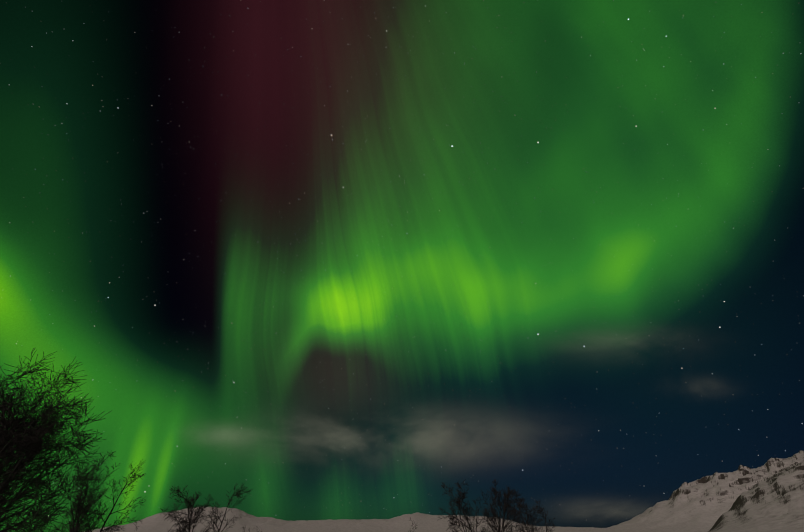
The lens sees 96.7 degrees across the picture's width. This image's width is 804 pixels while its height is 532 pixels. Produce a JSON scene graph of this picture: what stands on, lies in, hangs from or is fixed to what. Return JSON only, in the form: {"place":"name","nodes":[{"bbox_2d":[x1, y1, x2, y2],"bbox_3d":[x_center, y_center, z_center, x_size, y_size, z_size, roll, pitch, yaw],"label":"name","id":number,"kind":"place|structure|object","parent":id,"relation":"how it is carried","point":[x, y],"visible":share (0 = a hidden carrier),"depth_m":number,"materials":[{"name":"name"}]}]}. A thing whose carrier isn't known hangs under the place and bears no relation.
{"place":"outdoors","nodes":[
{"label":"outdoors","id":0,"kind":"place"},
{"bbox_2d":[0,0,803,531],"label":"sky","id":1,"kind":"structure","parent":0,"point":[327,259],"materials":[{"name":"green"}]},
{"bbox_2d":[84,450,803,531],"bbox_3d":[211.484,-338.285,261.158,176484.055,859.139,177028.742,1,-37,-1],"label":"snow terrain","id":2,"kind":"structure","parent":0,"point":[768,496],"depth_m":3724.57,"materials":[{"name":"white snow"}]},
{"bbox_2d":[0,386,105,531],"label":"tree","id":3,"kind":"object","parent":2,"relation":"on","point":[63,463],"visible":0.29,"depth_m":7.06,"materials":[{"name":"black plant"}]},
{"bbox_2d":[0,348,110,531],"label":"birch","id":4,"kind":"object","parent":2,"relation":"on","point":[23,442],"visible":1,"depth_m":5.18,"materials":[{"name":"black plant"}]},
{"bbox_2d":[14,506,96,531],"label":"bush","id":5,"kind":"object","parent":2,"relation":"on","point":[63,522],"visible":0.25,"depth_m":16.51,"materials":[{"name":"black plant"}]},
{"bbox_2d":[53,450,144,531],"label":"birch","id":6,"kind":"object","parent":2,"relation":"on","point":[77,504],"visible":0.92,"depth_m":14.38,"materials":[{"name":"black plant"}]},
{"bbox_2d":[160,483,252,531],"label":"birch","id":7,"kind":"object","parent":2,"relation":"on","point":[189,514],"visible":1,"depth_m":16.05,"materials":[{"name":"black plant"}]},
{"bbox_2d":[438,478,531,531],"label":"birch","id":8,"kind":"object","parent":2,"relation":"on","point":[505,507],"visible":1,"depth_m":14.98,"materials":[{"name":"black plant"}]},
{"bbox_2d":[509,496,554,531],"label":"bush","id":9,"kind":"object","parent":2,"relation":"on","point":[528,521],"visible":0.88,"depth_m":20.45,"materials":[{"name":"black plant"}]}
]}

